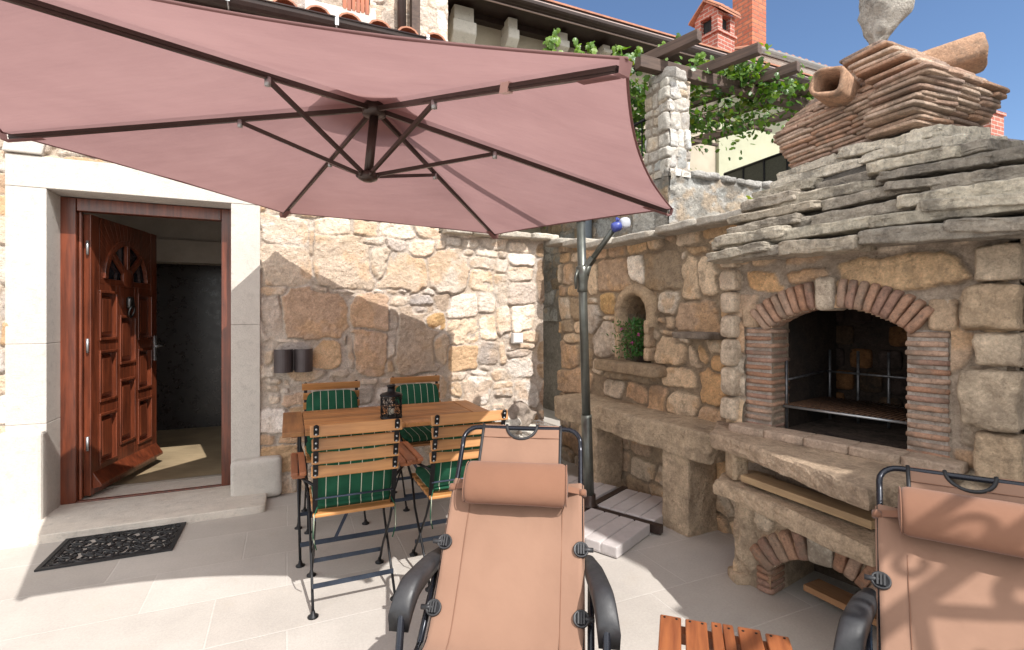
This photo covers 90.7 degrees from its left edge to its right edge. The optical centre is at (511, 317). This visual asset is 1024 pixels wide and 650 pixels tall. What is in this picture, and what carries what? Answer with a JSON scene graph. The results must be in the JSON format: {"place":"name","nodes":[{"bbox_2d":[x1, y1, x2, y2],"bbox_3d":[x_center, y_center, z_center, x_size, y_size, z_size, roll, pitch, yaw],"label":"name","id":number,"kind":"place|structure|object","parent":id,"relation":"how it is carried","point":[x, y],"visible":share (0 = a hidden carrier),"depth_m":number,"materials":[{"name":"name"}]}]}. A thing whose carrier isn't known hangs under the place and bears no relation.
{"place":"outdoors","nodes":[
{"label":"outdoors","id":0,"kind":"place"},
{"bbox_2d":[0,408,876,649],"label":"ground","id":1,"kind":"structure","parent":0,"point":[243,582],"depth_m":2.49,"materials":[{"name":"beige tile"}]},
{"bbox_2d":[34,522,185,571],"bbox_3d":[-2.337,1.344,3.005,0.620,0.014,0.430,0,0,-24],"label":"door mat","id":2,"kind":"object","parent":1,"relation":"on","point":[169,542],"depth_m":2.97,"materials":[{"name":"black rubber"}]},
{"bbox_2d":[0,0,558,549],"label":"stone house","id":3,"kind":"structure","parent":1,"relation":"on","point":[88,244],"depth_m":3.88,"materials":[{"name":"stone"}]},
{"bbox_2d":[84,214,162,495],"bbox_3d":[-3.087,0.268,4.073,0.114,2.015,0.954,0,0,-11],"label":"door","id":4,"kind":"structure","parent":3,"relation":"in","point":[120,261],"depth_m":3.96,"materials":[{"name":"red wood"}]},
{"bbox_2d":[157,264,220,430],"bbox_3d":[-3.500,0.225,6.200,3.500,2.150,0.290,0,0,-24],"label":"dark wardrobe","id":5,"kind":"object","parent":3,"relation":"in","point":[189,351],"depth_m":5.95,"materials":[{"name":"black"}]},
{"bbox_2d":[274,348,312,372],"bbox_3d":[-1.669,0.327,3.869,0.276,0.176,0.104,0,0,-24],"label":"wall lamp","id":6,"kind":"object","parent":3,"relation":"attached to","point":[291,360],"visible":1,"depth_m":3.85,"materials":[{"name":"metal"}]},
{"bbox_2d":[304,0,375,22],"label":"upper window","id":7,"kind":"structure","parent":3,"relation":"in","point":[362,12],"depth_m":5.05,"materials":[{"name":"paint"}]},
{"bbox_2d":[511,333,522,342],"bbox_3d":[0.048,0.188,4.655,0.096,0.092,0.066,0,0,-24],"label":"junction box","id":8,"kind":"object","parent":3,"relation":"attached to","point":[516,337],"visible":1,"depth_m":4.63,"materials":[{"name":"white plastic"}]},
{"bbox_2d":[291,380,368,534],"bbox_3d":[-1.217,0.907,3.468,0.550,0.886,0.535,0,0,-24],"label":"garden chair","id":9,"kind":"object","parent":1,"relation":"on","point":[328,400],"visible":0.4,"depth_m":3.61,"materials":[{"name":"green fabric"}]},
{"bbox_2d":[0,0,673,534],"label":"cantilever umbrella","id":10,"kind":"object","parent":1,"relation":"on","point":[284,118],"visible":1,"depth_m":2.14,"materials":[{"name":"pink fabric"}]},
{"bbox_2d":[291,418,412,619],"bbox_3d":[-0.793,0.907,2.502,0.550,0.886,0.535,0,0,-24],"label":"garden chair","id":11,"kind":"object","parent":1,"relation":"on","point":[354,467],"visible":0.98,"depth_m":2.34,"materials":[{"name":"brown wood"}]},
{"bbox_2d":[282,400,488,567],"bbox_3d":[-0.775,0.980,3.213,1.240,0.740,0.640,0,0,-24],"label":"garden table","id":12,"kind":"object","parent":1,"relation":"on","point":[417,414],"visible":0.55,"depth_m":3.10,"materials":[{"name":"brown wood"}]},
{"bbox_2d":[380,384,402,419],"bbox_3d":[-0.733,0.507,3.072,0.136,0.205,0.136,0,0,0],"label":"lantern","id":13,"kind":"object","parent":12,"relation":"on","point":[391,393],"visible":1,"depth_m":3.04,"materials":[{"name":"black metal"}]},
{"bbox_2d":[390,374,440,511],"bbox_3d":[-0.677,0.907,3.838,0.550,0.886,0.535,0,0,-24],"label":"garden chair","id":14,"kind":"object","parent":1,"relation":"on","point":[418,436],"visible":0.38,"depth_m":3.95,"materials":[{"name":"green fabric"}]},
{"bbox_2d":[399,409,507,591],"bbox_3d":[-0.303,0.907,2.732,0.550,0.886,0.535,0,0,-24],"label":"garden chair","id":15,"kind":"object","parent":1,"relation":"on","point":[434,479],"visible":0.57,"depth_m":2.54,"materials":[{"name":"brown wood"}]},
{"bbox_2d":[388,423,620,649],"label":"sun lounger","id":16,"kind":"object","parent":1,"relation":"on","point":[509,563],"visible":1,"depth_m":1.66,"materials":[{"name":"fabric"}]},
{"bbox_2d":[533,420,555,425],"bbox_3d":[0.184,1.150,4.450,0.348,0.410,0.348,0,0,-30],"label":"perforated basket","id":17,"kind":"object","parent":1,"relation":"on","point":[538,423],"visible":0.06,"depth_m":4.63,"materials":[{"name":"white plastic"}]},
{"bbox_2d":[568,475,616,499],"bbox_3d":[0.499,1.314,3.826,0.424,0.064,0.430,0,0,40],"label":"umbrella weight","id":18,"kind":"object","parent":1,"relation":"on","point":[601,489],"visible":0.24,"depth_m":3.82,"materials":[{"name":"grey concrete"}]},
{"bbox_2d":[584,508,649,557],"bbox_3d":[0.561,1.314,3.122,0.424,0.064,0.430,0,0,40],"label":"umbrella weight","id":19,"kind":"object","parent":1,"relation":"on","point":[611,535],"visible":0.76,"depth_m":3.04,"materials":[{"name":"grey concrete"}]},
{"bbox_2d":[439,0,813,233],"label":"eaved house","id":20,"kind":"structure","parent":1,"relation":"on","point":[528,24],"depth_m":7.34,"materials":[{"name":"paint"}]},
{"bbox_2d":[630,29,811,151],"bbox_3d":[2.054,-2.730,6.918,4.215,0.290,3.526,0,0,-26],"label":"pergola","id":21,"kind":"object","parent":20,"relation":"attached to","point":[652,62],"visible":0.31,"depth_m":5.60,"materials":[{"name":"brown wood"}]},
{"bbox_2d":[598,489,662,523],"bbox_3d":[0.882,1.314,3.505,0.424,0.064,0.430,0,0,40],"label":"umbrella weight","id":22,"kind":"object","parent":1,"relation":"on","point":[645,506],"visible":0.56,"depth_m":3.47,"materials":[{"name":"grey concrete"}]},
{"bbox_2d":[554,393,724,536],"bbox_3d":[0.935,1.012,3.766,0.453,0.706,1.703,0,0,-27],"label":"stone bench","id":23,"kind":"object","parent":1,"relation":"on","point":[691,456],"visible":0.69,"depth_m":3.26,"materials":[{"name":"beige stone"}]},
{"bbox_2d":[544,209,742,533],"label":"garden wall","id":24,"kind":"structure","parent":1,"relation":"on","point":[663,281],"depth_m":3.73,"materials":[{"name":"stone"}]},
{"bbox_2d":[606,316,650,362],"bbox_3d":[0.989,0.166,3.938,0.608,0.369,0.354,0,0,0],"label":"flowering plant","id":25,"kind":"object","parent":24,"relation":"in","point":[638,335],"visible":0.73,"depth_m":3.91,"materials":[{"name":"green plant"}]},
{"bbox_2d":[541,170,772,410],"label":"terrace wall","id":26,"kind":"structure","parent":1,"relation":"on","point":[698,194],"depth_m":5.71,"materials":[{"name":"grey stone"}]},
{"bbox_2d":[585,220,591,238],"bbox_3d":[0.925,-0.900,6.426,0.180,1.900,0.180,0,0,0],"label":"drainpipe","id":27,"kind":"object","parent":26,"relation":"attached to","point":[588,228],"depth_m":6.34,"materials":[{"name":"grey metal"}]},
{"bbox_2d":[634,118,645,158],"bbox_3d":[1.155,-1.864,6.241,0.036,0.708,1.400,0,0,-27],"label":"terrace railing","id":28,"kind":"object","parent":26,"relation":"on","point":[640,122],"visible":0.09,"depth_m":5.66,"materials":[{"name":"black metal"}]},
{"bbox_2d":[644,66,691,179],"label":"stone pillar","id":29,"kind":"structure","parent":26,"relation":"on","point":[668,146],"depth_m":5.36,"materials":[{"name":"stone"}]},
{"bbox_2d":[543,28,813,228],"bbox_3d":[1.711,-2.397,6.845,5.083,2.342,3.207,0,0,0],"label":"grape vine","id":30,"kind":"object","parent":26,"relation":"on","point":[742,74],"visible":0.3,"depth_m":6.11,"materials":[{"name":"green plant"}]},
{"bbox_2d":[723,153,791,181],"bbox_3d":[3.696,-1.501,7.404,0.057,1.701,1.710,0,0,-17],"label":"fence","id":31,"kind":"object","parent":26,"relation":"on","point":[769,168],"visible":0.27,"depth_m":7.39,"materials":[{"name":"black metal"}]},
{"bbox_2d":[658,614,792,649],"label":"slatted stool","id":32,"kind":"object","parent":1,"relation":"on","point":[674,634],"visible":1,"depth_m":1.51,"materials":[{"name":"orange wood"}]},
{"bbox_2d":[716,77,811,175],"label":"green house","id":33,"kind":"structure","parent":1,"relation":"on","point":[764,147],"depth_m":9.22,"materials":[{"name":"paint"}]},
{"bbox_2d":[688,0,740,51],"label":"brick chimney","id":34,"kind":"object","parent":33,"relation":"on","point":[712,21],"visible":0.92,"depth_m":9.72,"materials":[{"name":"brick"}]},
{"bbox_2d":[706,32,1023,594],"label":"outdoor oven","id":35,"kind":"object","parent":1,"relation":"on","point":[880,220],"visible":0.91,"depth_m":2.22,"materials":[{"name":"stone"}]},
{"bbox_2d":[741,473,874,529],"bbox_3d":[1.245,0.760,2.145,0.100,0.032,0.596,0,0,-23],"label":"wooden plank","id":36,"kind":"object","parent":35,"relation":"on","point":[845,511],"visible":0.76,"depth_m":2.08,"materials":[{"name":"brown wood"}]},
{"bbox_2d":[765,475,871,511],"bbox_3d":[1.305,0.775,2.170,0.090,0.025,0.587,0,0,-23],"label":"wooden plank","id":37,"kind":"object","parent":35,"relation":"on","point":[810,490],"visible":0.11,"depth_m":2.23,"materials":[{"name":"brown wood"}]},
{"bbox_2d":[803,579,876,626],"bbox_3d":[1.551,1.280,2.207,0.120,0.030,0.505,0,0,-27],"label":"wooden plank","id":38,"kind":"object","parent":35,"relation":"in","point":[830,593],"visible":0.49,"depth_m":2.33,"materials":[{"name":"brown wood"}]},
{"bbox_2d":[783,350,906,428],"bbox_3d":[1.741,0.375,2.512,0.474,0.390,0.549,0,0,-35],"label":"grill rack","id":39,"kind":"object","parent":35,"relation":"in","point":[858,409],"visible":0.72,"depth_m":2.59,"materials":[{"name":"metal"}]},
{"bbox_2d":[857,0,914,44],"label":"finial rock","id":40,"kind":"object","parent":35,"relation":"on","point":[877,20],"visible":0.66,"depth_m":2.63,"materials":[{"name":"grey stone"}]},
{"bbox_2d":[833,465,1023,649],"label":"sun lounger","id":41,"kind":"object","parent":1,"relation":"on","point":[948,574],"visible":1,"depth_m":1.41,"materials":[{"name":"fabric"}]},
{"bbox_3d":[-0.019,1.195,4.220,0.453,0.327,0.258,0,0,0],"label":"stone block","id":42,"kind":"object","parent":1,"relation":"on","visible":0},
{"bbox_2d":[521,424,535,436],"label":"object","id":43,"kind":"object","parent":42,"relation":"on","point":[526,433],"visible":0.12,"depth_m":4.12,"materials":[{"name":"stone"}]},
{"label":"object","id":44,"kind":"object","parent":42,"relation":"on","visible":0},
{"bbox_2d":[492,408,521,432],"bbox_3d":[-0.070,0.869,4.200,0.299,0.248,0.232,0,0,0],"label":"rock","id":45,"kind":"object","parent":44,"relation":"on","point":[511,422],"visible":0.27,"depth_m":4.10,"materials":[{"name":"stone"}]},
{"bbox_2d":[507,401,536,434],"bbox_3d":[0.065,0.826,4.212,0.292,0.268,0.236,0,0,0],"label":"rock","id":46,"kind":"object","parent":44,"relation":"on","point":[523,412],"visible":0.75,"depth_m":4.13,"materials":[{"name":"stone"}]},
{"bbox_2d":[734,45,828,74],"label":"white house","id":47,"kind":"structure","parent":0,"point":[777,58],"depth_m":12.35,"materials":[{"name":"paint"}]},
{"bbox_2d":[733,0,765,46],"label":"tall chimney","id":48,"kind":"object","parent":47,"relation":"on","point":[750,27],"visible":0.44,"depth_m":12.78,"materials":[{"name":"orange brick"}]},
{"bbox_2d":[554,0,1023,139],"label":"sky","id":49,"kind":"structure","parent":0,"point":[825,32],"materials":[{"name":"blue"}]},
{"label":"boundary wall","id":50,"kind":"object","parent":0,"visible":0},
{"bbox_2d":[982,110,1006,135],"bbox_3d":[9.750,-2.655,10.500,0.560,3.060,0.560,0,0,-24],"label":"square chimney","id":51,"kind":"object","parent":50,"relation":"on","point":[996,124],"visible":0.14,"depth_m":10.27,"materials":[{"name":"red brick"}]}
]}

